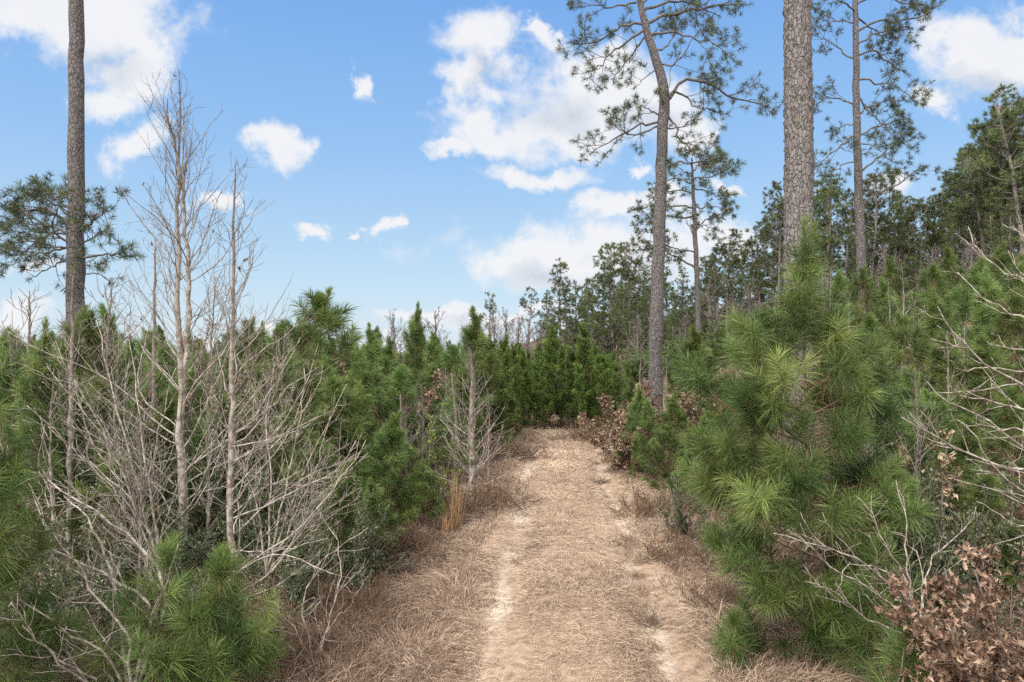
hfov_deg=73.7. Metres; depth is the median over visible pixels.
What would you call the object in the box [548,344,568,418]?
young pine
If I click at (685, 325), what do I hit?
bare tree
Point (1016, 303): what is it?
young pine
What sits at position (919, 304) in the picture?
young pine
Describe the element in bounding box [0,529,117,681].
evergreen shrub
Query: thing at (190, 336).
young pine
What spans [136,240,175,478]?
bare tree
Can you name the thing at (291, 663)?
dead brush
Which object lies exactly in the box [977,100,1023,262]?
tall pine
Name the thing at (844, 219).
tall pine
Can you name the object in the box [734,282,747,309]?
tall pine
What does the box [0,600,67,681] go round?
young pine
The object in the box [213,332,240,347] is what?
young pine
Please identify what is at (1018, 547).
evergreen shrub
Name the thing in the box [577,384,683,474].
oak shrub
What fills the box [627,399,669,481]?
young pine
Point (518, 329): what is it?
bare tree
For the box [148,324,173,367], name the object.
young pine
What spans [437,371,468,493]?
bare tree
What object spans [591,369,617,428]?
young pine
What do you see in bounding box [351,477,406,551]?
young pine
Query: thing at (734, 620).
young pine
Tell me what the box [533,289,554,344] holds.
tall pine
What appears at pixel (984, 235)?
tall pine
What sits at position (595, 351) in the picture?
young pine
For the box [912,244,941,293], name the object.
bare tree
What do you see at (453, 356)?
young pine
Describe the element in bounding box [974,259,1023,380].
young pine
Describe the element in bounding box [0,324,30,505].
young pine
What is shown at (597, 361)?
young pine
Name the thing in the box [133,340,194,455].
young pine
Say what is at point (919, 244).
tall pine
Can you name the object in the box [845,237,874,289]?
tall pine
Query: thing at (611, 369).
young pine
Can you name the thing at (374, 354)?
young pine
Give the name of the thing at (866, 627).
young pine
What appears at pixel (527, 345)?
bare tree
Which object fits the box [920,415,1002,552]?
young pine
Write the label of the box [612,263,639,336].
tall pine
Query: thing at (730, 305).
tall pine
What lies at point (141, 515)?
bare tree
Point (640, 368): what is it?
bare tree
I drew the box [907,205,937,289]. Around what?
tall pine
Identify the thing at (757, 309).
bare tree
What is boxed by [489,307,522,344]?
bare tree
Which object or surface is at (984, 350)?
young pine
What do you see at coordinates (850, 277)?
tall pine
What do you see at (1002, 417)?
young pine
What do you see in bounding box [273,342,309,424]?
young pine
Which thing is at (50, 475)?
bare tree
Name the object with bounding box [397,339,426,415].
young pine
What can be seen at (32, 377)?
young pine
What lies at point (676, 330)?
tall pine
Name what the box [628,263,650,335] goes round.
tall pine
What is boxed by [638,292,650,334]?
tall pine
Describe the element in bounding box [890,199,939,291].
tall pine
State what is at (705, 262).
tall pine
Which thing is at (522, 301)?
tall pine
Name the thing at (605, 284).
tall pine
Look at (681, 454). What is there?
young pine
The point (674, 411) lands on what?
young pine
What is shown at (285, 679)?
dead brush
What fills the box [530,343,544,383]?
young pine
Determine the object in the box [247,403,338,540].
young pine
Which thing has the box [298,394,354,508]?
young pine
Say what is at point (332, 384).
young pine
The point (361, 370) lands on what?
young pine
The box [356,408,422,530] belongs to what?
young pine
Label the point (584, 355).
young pine
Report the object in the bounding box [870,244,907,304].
bare tree
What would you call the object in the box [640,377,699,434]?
oak shrub
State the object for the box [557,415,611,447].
dead brush
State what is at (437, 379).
oak shrub
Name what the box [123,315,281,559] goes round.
bare shrub
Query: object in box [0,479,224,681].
bare shrub
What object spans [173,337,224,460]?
young pine
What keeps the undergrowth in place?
on the ground at (532, 343)
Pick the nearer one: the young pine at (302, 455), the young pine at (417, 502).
the young pine at (302, 455)
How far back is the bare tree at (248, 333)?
14.99 m
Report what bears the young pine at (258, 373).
on the ground at (532, 343)
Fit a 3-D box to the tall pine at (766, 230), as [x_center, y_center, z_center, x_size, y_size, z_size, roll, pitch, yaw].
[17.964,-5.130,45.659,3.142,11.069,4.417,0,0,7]
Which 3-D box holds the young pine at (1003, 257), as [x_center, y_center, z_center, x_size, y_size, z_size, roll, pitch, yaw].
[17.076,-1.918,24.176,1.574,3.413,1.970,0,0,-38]
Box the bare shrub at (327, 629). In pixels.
[241,509,368,660]
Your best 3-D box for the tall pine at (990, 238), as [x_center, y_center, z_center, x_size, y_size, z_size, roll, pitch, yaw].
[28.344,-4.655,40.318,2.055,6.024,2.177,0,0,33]
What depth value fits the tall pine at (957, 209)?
46.15 m
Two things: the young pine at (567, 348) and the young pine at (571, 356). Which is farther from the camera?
the young pine at (567, 348)
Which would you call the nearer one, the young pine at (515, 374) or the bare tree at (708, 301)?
the young pine at (515, 374)
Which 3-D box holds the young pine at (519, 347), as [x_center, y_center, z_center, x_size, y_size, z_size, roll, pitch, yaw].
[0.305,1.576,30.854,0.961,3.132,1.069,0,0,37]
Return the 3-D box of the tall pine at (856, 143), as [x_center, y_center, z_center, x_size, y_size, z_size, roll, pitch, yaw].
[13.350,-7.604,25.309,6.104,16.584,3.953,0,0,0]
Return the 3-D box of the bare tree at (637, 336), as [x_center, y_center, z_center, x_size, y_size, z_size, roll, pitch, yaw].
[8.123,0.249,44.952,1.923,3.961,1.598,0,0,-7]
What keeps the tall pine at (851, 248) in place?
on the ground at (532, 343)
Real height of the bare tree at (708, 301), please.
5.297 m
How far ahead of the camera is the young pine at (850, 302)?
18.96 m
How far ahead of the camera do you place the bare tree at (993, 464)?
5.43 m
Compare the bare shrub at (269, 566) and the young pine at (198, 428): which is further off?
the young pine at (198, 428)
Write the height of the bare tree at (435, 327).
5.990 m
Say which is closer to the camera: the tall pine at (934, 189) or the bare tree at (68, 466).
the bare tree at (68, 466)
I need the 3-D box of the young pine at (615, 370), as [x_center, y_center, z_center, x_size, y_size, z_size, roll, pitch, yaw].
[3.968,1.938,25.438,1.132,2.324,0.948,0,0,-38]
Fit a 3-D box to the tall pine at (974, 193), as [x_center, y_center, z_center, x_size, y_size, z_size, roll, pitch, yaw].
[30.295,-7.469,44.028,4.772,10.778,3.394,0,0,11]
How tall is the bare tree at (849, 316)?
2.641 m
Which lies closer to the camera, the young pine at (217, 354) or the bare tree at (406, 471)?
the bare tree at (406, 471)
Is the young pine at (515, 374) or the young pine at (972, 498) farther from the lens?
the young pine at (515, 374)
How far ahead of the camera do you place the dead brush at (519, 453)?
17.43 m
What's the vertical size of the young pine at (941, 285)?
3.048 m
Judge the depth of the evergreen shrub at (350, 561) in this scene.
8.47 m
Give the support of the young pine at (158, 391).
on the ground at (532, 343)
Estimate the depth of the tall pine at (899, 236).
49.73 m
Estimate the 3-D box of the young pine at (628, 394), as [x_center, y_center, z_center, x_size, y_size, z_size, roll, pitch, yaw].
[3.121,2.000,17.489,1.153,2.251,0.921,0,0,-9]
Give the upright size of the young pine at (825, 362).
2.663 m
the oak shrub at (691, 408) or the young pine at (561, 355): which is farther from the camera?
the young pine at (561, 355)
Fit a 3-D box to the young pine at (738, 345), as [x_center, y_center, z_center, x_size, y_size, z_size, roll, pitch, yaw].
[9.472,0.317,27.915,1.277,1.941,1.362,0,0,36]
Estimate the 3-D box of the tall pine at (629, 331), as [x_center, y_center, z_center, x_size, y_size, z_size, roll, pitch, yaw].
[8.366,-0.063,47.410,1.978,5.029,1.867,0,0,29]
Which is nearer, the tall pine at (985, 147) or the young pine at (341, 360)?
the young pine at (341, 360)
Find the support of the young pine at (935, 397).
on the ground at (532, 343)
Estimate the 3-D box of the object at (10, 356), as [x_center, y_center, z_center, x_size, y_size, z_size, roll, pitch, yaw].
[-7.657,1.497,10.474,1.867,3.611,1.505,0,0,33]
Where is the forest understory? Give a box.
[530,255,1016,385]
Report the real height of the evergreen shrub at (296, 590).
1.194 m
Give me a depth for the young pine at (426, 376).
15.89 m
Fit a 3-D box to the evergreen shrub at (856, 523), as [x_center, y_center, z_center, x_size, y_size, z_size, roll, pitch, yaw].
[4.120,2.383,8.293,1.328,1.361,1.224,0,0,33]
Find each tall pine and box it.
[0,0,147,402]
[481,292,496,333]
[518,287,540,338]
[531,321,550,363]
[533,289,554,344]
[538,307,575,351]
[543,257,577,339]
[553,279,586,352]
[554,0,783,412]
[561,279,586,342]
[566,288,607,352]
[574,277,606,330]
[576,294,602,333]
[586,241,633,348]
[593,307,616,354]
[594,266,628,343]
[600,278,626,342]
[605,300,630,355]
[606,288,634,356]
[606,302,635,348]
[608,242,649,336]
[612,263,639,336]
[617,305,644,355]
[625,141,741,365]
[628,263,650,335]
[630,304,648,347]
[631,319,648,353]
[634,244,673,320]
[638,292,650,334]
[642,295,664,343]
[663,289,682,345]
[663,310,683,345]
[664,266,685,335]
[667,266,693,331]
[676,295,692,331]
[678,280,712,339]
[692,273,713,320]
[693,255,723,328]
[699,244,735,324]
[700,261,723,330]
[708,228,746,328]
[718,249,747,311]
[721,292,736,318]
[730,265,753,315]
[731,220,782,307]
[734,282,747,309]
[738,246,765,318]
[740,263,772,306]
[743,252,779,314]
[754,211,783,293]
[759,181,783,312]
[764,208,783,285]
[768,243,783,311]
[777,0,815,532]
[811,0,947,341]
[813,172,868,288]
[813,191,839,268]
[814,177,853,286]
[814,225,840,305]
[821,250,836,299]
[826,187,872,295]
[833,208,866,293]
[843,199,900,301]
[843,216,887,289]
[844,256,855,294]
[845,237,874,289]
[847,172,902,303]
[870,202,922,290]
[874,219,917,290]
[884,191,923,295]
[888,194,926,292]
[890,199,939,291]
[898,233,935,294]
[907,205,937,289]
[914,192,959,269]
[916,180,967,277]
[929,225,960,266]
[932,180,967,262]
[936,155,996,275]
[936,167,988,279]
[937,143,1015,268]
[937,227,966,288]
[939,152,1000,267]
[947,207,967,271]
[952,113,1022,249]
[953,132,1015,255]
[959,189,1005,265]
[960,82,1023,255]
[972,120,1023,245]
[973,213,1006,270]
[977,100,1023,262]
[979,108,1023,256]
[985,94,1023,228]
[988,199,1023,282]
[1005,127,1023,216]
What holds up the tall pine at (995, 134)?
on the ground at (532, 343)
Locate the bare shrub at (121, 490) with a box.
[26,320,225,564]
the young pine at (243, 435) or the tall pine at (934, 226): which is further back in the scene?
the tall pine at (934, 226)
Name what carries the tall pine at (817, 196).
on the ground at (532, 343)
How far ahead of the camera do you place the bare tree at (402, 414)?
12.98 m
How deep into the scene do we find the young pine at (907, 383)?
10.24 m
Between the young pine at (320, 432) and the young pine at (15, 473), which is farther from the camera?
the young pine at (320, 432)
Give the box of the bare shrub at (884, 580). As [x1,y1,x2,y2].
[773,481,978,634]
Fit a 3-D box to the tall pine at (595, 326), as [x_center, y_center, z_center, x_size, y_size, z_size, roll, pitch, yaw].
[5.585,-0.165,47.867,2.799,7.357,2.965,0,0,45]
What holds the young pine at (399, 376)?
on the ground at (532, 343)
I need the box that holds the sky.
[0,0,1023,352]
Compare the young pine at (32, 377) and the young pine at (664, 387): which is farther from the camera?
the young pine at (664, 387)
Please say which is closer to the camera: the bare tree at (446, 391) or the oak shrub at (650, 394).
the bare tree at (446, 391)
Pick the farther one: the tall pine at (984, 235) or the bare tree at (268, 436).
the tall pine at (984, 235)
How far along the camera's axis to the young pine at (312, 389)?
12.38 m
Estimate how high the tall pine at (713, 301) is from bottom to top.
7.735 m
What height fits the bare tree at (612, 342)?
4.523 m
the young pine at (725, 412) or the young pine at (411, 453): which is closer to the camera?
the young pine at (411, 453)
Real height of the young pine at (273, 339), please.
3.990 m
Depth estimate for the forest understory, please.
33.33 m
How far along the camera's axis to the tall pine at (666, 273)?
58.08 m
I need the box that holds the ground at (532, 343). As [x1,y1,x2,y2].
[0,317,1023,681]
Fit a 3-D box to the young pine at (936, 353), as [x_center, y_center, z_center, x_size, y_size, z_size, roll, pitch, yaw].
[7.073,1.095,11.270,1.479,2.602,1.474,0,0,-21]
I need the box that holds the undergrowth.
[0,330,1023,681]
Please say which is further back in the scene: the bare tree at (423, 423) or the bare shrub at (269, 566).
the bare tree at (423, 423)
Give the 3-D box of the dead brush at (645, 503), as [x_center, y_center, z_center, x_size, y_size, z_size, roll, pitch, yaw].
[2.518,2.842,11.801,1.919,0.779,2.080,0,0,-41]
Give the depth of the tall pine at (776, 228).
59.99 m
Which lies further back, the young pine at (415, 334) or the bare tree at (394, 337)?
the bare tree at (394, 337)
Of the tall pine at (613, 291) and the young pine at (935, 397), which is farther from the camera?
the tall pine at (613, 291)
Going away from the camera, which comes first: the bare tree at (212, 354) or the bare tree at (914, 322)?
the bare tree at (212, 354)
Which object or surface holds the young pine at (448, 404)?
on the ground at (532, 343)
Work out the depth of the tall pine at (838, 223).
59.25 m
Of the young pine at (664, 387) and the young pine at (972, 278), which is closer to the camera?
the young pine at (972, 278)
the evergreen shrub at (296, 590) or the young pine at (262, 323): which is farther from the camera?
the young pine at (262, 323)
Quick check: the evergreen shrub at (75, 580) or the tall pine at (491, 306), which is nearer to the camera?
the evergreen shrub at (75, 580)
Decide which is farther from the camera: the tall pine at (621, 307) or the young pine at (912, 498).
the tall pine at (621, 307)
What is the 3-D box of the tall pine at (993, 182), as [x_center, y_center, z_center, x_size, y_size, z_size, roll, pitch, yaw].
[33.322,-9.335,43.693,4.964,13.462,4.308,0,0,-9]
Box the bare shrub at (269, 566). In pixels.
[213,359,374,575]
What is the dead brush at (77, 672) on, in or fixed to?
on the ground at (532, 343)
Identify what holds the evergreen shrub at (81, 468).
on the ground at (532, 343)
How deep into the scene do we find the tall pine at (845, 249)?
64.26 m
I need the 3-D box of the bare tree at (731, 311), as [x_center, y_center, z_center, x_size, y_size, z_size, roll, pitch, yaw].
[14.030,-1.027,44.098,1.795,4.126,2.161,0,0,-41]
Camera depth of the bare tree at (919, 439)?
8.97 m
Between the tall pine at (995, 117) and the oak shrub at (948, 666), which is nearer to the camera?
the oak shrub at (948, 666)
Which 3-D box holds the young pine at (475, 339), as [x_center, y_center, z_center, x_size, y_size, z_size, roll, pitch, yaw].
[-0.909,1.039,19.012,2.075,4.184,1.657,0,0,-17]
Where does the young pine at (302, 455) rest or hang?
on the ground at (532, 343)
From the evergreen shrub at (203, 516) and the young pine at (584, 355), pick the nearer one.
the evergreen shrub at (203, 516)
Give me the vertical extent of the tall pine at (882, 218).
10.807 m
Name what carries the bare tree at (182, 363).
on the ground at (532, 343)
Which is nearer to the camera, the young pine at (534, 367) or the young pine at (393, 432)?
the young pine at (393, 432)
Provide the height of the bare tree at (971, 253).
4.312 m
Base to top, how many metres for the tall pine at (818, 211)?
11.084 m
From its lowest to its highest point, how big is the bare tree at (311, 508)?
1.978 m
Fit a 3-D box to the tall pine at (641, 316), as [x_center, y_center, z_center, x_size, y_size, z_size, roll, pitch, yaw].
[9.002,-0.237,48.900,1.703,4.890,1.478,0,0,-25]
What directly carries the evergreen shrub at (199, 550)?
on the ground at (532, 343)
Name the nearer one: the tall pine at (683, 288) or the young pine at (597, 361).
the young pine at (597, 361)
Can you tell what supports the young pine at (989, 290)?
on the ground at (532, 343)
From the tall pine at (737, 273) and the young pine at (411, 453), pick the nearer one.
the young pine at (411, 453)
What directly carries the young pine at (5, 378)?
on the ground at (532, 343)
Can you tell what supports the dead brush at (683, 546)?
on the ground at (532, 343)
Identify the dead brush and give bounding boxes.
[4,611,210,681]
[72,595,293,681]
[193,582,397,681]
[197,619,389,681]
[245,657,368,681]
[247,560,435,640]
[339,513,453,574]
[417,465,546,526]
[479,434,549,464]
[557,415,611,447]
[601,478,717,530]
[617,517,747,576]
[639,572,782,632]
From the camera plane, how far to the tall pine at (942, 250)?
59.17 m
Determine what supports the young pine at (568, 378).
on the ground at (532, 343)
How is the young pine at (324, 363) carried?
on the ground at (532, 343)
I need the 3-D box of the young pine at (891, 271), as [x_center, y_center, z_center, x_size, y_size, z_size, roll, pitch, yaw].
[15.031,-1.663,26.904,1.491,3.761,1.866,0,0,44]
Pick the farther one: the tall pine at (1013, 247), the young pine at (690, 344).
the tall pine at (1013, 247)
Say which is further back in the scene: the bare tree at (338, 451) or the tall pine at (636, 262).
the tall pine at (636, 262)
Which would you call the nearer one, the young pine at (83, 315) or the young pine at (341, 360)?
the young pine at (83, 315)
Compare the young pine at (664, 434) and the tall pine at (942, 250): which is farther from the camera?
the tall pine at (942, 250)
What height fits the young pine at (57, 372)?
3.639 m
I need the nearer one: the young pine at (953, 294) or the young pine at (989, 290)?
the young pine at (989, 290)
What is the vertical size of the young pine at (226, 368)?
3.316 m
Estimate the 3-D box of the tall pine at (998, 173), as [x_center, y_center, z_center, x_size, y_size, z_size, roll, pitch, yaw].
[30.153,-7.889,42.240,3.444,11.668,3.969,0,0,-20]
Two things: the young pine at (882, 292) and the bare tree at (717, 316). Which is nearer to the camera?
the young pine at (882, 292)
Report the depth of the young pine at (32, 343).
42.71 m
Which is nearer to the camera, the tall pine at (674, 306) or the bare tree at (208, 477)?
the bare tree at (208, 477)
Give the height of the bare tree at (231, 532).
4.948 m
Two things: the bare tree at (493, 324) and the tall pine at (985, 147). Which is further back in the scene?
the bare tree at (493, 324)
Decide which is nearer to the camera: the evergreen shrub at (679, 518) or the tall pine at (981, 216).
the evergreen shrub at (679, 518)
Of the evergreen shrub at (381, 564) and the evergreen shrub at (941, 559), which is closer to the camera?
the evergreen shrub at (941, 559)
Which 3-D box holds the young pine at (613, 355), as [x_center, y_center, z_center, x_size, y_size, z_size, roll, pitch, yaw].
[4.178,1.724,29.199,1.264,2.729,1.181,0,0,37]
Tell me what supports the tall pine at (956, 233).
on the ground at (532, 343)
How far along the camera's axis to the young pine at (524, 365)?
23.34 m
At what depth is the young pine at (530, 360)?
25.98 m
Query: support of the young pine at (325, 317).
on the ground at (532, 343)
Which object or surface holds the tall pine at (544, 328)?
on the ground at (532, 343)
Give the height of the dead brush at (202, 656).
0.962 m
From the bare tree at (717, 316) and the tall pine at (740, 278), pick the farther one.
the tall pine at (740, 278)
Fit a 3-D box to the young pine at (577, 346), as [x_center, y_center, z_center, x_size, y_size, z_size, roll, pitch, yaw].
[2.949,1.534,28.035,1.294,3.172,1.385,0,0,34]
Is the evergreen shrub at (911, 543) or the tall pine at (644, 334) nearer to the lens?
the evergreen shrub at (911, 543)
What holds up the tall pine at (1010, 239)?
on the ground at (532, 343)
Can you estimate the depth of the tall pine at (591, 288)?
64.10 m
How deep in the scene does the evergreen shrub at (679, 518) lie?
10.36 m
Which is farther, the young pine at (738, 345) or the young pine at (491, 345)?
the young pine at (738, 345)
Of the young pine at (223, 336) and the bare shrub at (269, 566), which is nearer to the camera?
the bare shrub at (269, 566)
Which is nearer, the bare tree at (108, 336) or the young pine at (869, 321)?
the bare tree at (108, 336)
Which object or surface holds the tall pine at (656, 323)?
on the ground at (532, 343)
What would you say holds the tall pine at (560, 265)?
on the ground at (532, 343)
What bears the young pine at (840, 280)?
on the ground at (532, 343)
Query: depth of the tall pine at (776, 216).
57.70 m
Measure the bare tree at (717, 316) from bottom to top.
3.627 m
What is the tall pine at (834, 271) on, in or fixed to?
on the ground at (532, 343)
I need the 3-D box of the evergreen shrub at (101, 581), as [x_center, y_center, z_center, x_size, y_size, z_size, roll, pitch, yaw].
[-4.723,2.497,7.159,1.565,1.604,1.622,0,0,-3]
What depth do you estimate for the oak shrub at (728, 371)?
18.12 m
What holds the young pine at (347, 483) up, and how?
on the ground at (532, 343)
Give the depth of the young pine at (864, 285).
17.40 m
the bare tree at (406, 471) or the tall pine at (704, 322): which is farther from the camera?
the tall pine at (704, 322)
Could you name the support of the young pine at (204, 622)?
on the ground at (532, 343)
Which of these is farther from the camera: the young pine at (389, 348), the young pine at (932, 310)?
the young pine at (389, 348)
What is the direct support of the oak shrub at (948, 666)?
on the ground at (532, 343)
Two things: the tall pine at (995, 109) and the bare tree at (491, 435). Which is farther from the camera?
the tall pine at (995, 109)
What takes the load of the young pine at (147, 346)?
on the ground at (532, 343)
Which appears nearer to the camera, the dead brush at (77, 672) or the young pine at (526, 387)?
the dead brush at (77, 672)
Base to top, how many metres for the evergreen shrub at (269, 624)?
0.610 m
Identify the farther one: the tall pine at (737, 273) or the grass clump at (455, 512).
the tall pine at (737, 273)
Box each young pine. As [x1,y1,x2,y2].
[0,317,87,583]
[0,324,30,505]
[0,345,56,533]
[0,391,99,681]
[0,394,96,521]
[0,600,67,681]
[15,389,115,565]
[27,334,39,353]
[45,341,64,423]
[46,373,142,531]
[49,450,168,596]
[50,302,136,477]
[58,530,269,681]
[74,300,147,456]
[105,332,147,432]
[121,370,175,498]
[124,327,171,399]
[126,389,206,530]
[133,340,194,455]
[143,537,297,681]
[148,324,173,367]
[156,368,212,481]
[170,333,193,364]
[171,347,209,420]
[171,393,253,526]
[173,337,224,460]
[194,341,269,450]
[202,398,276,523]
[204,340,238,405]
[213,316,289,439]
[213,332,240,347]
[238,321,275,397]
[243,358,285,496]
[246,285,396,453]
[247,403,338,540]
[260,320,300,435]
[262,436,355,555]
[264,359,365,499]
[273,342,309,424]
[283,311,324,415]
[294,375,391,526]
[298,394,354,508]
[299,456,375,571]
[301,355,355,466]
[312,336,342,366]
[329,383,395,500]
[334,343,386,412]
[337,342,404,491]
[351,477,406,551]
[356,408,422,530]
[360,321,394,400]
[367,326,382,347]
[375,363,430,465]
[378,349,401,411]
[380,336,400,409]
[380,442,435,522]
[395,301,428,407]
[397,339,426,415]
[401,458,448,528]
[402,362,460,466]
[411,330,458,436]
[421,391,476,483]
[426,341,495,446]
[435,362,485,466]
[439,339,455,415]
[445,305,503,441]
[469,348,513,448]
[476,333,517,444]
[487,334,514,425]
[490,347,523,450]
[508,362,534,434]
[510,342,528,425]
[515,369,542,427]
[517,342,523,398]
[517,348,534,414]
[520,349,537,412]
[529,324,570,428]
[529,351,548,425]
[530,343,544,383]
[532,364,552,430]
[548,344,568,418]
[556,369,576,428]
[558,348,583,425]
[563,322,605,422]
[563,345,576,405]
[566,363,591,426]
[575,343,590,412]
[584,372,600,423]
[588,353,602,420]
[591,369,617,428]
[592,344,598,367]
[595,351,624,424]
[606,354,614,410]
[608,350,619,397]
[611,362,626,404]
[613,377,647,448]
[614,384,659,472]
[622,361,631,398]
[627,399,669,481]
[636,422,685,491]
[656,390,692,467]
[661,368,701,410]
[663,325,731,428]
[665,449,714,513]
[666,211,945,668]
[677,415,730,480]
[697,400,729,455]
[706,601,763,674]
[709,322,732,368]
[718,393,742,435]
[727,411,778,464]
[730,328,744,366]
[814,303,858,411]
[816,267,849,343]
[816,521,936,681]
[833,350,925,473]
[841,298,874,350]
[842,264,894,348]
[847,311,886,384]
[848,311,943,471]
[850,601,944,681]
[856,457,938,570]
[863,364,947,497]
[864,276,916,334]
[873,255,911,331]
[873,387,977,510]
[892,292,937,367]
[905,262,961,328]
[905,330,1000,472]
[907,287,959,383]
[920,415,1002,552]
[929,243,966,309]
[935,332,1023,476]
[938,255,1006,362]
[942,284,974,345]
[945,472,1023,589]
[951,266,1023,394]
[961,287,1023,429]
[963,240,1015,292]
[968,383,1023,519]
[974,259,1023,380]
[1005,248,1023,292]
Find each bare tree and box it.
[0,267,123,575]
[0,286,110,518]
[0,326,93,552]
[6,364,99,601]
[7,66,332,570]
[10,270,165,495]
[12,321,174,538]
[88,407,205,613]
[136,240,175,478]
[159,267,263,447]
[184,382,247,580]
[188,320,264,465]
[191,157,367,635]
[200,360,305,542]
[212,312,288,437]
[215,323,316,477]
[281,438,359,589]
[307,415,355,527]
[375,403,426,501]
[381,309,409,365]
[390,392,416,491]
[406,381,460,460]
[411,345,536,501]
[423,306,451,349]
[424,366,481,468]
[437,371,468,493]
[478,309,513,348]
[483,388,511,480]
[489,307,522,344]
[503,313,531,354]
[512,317,540,365]
[524,321,544,353]
[600,315,623,357]
[623,316,648,354]
[626,345,647,387]
[656,354,673,413]
[670,311,690,339]
[700,282,730,335]
[704,301,728,337]
[719,294,744,334]
[735,282,768,318]
[747,300,768,330]
[764,293,781,322]
[815,263,833,309]
[817,265,843,314]
[823,381,925,462]
[847,292,861,391]
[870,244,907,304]
[878,361,954,502]
[880,277,895,346]
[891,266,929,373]
[901,210,1023,549]
[908,299,922,363]
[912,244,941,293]
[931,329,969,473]
[941,233,994,315]
[951,313,973,425]
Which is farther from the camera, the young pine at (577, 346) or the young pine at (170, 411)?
the young pine at (577, 346)
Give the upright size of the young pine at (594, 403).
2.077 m
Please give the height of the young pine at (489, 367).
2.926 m
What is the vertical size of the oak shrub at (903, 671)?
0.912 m
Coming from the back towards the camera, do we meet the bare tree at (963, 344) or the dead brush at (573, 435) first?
the dead brush at (573, 435)
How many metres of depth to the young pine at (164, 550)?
5.33 m
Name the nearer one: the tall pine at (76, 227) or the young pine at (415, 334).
the tall pine at (76, 227)
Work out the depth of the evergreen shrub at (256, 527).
9.07 m
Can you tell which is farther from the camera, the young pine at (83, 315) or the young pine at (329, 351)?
the young pine at (329, 351)
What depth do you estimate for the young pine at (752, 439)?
12.89 m
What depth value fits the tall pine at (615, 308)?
52.28 m
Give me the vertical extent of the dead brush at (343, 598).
0.811 m
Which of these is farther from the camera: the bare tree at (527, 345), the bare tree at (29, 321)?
the bare tree at (527, 345)
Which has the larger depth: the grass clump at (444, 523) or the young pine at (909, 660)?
the grass clump at (444, 523)
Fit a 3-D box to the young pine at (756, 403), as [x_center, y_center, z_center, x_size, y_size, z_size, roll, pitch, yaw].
[2.855,0.967,6.825,2.598,4.656,2.804,0,0,0]
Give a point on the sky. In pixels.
(406, 153)
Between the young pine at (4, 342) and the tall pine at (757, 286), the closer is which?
the young pine at (4, 342)
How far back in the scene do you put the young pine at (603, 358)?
24.06 m
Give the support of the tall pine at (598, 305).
on the ground at (532, 343)
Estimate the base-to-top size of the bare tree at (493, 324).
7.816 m
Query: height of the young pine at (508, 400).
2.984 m
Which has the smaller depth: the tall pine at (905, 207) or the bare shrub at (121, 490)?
the bare shrub at (121, 490)
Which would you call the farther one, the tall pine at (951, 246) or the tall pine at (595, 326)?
the tall pine at (595, 326)
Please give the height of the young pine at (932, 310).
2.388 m
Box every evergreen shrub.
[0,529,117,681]
[1,506,129,649]
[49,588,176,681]
[59,433,213,574]
[94,501,256,609]
[158,416,287,558]
[183,467,322,577]
[234,597,302,655]
[240,508,367,622]
[274,472,400,590]
[339,533,416,585]
[653,465,711,546]
[797,497,895,575]
[839,457,968,620]
[888,475,1022,638]
[929,457,1023,589]
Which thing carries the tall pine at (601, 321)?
on the ground at (532, 343)
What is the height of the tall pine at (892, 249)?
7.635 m
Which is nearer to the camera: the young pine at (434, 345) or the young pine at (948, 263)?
the young pine at (434, 345)
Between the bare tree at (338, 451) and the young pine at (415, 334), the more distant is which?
the young pine at (415, 334)
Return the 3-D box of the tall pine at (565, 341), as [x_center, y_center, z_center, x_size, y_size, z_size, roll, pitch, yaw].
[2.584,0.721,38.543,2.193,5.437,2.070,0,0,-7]
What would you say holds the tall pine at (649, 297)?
on the ground at (532, 343)
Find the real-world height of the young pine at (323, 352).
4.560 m
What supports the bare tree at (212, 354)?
on the ground at (532, 343)
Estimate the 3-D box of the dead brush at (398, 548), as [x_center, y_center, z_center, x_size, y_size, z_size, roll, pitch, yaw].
[-1.728,2.901,9.653,1.782,0.950,1.622,0,0,-19]
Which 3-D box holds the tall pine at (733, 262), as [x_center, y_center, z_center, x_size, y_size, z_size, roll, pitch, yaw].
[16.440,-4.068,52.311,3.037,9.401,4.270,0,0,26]
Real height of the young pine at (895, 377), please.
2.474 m
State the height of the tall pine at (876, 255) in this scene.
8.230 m
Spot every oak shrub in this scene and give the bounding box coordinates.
[304,361,443,445]
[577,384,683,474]
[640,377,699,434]
[676,375,723,426]
[714,366,765,399]
[874,533,1023,681]
[879,429,962,610]
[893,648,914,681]
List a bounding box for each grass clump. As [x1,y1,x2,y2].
[440,505,455,532]
[442,473,468,528]
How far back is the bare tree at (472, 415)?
12.76 m
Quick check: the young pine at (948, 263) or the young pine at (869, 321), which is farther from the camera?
the young pine at (948, 263)
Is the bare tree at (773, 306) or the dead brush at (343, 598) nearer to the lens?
the dead brush at (343, 598)
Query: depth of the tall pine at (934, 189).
55.90 m
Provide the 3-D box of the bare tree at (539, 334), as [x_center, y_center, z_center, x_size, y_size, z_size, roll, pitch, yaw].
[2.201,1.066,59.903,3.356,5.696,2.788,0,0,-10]
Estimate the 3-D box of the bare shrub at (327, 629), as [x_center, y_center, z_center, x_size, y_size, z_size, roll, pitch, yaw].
[-1.893,2.327,6.241,1.196,1.362,1.043,0,0,-24]

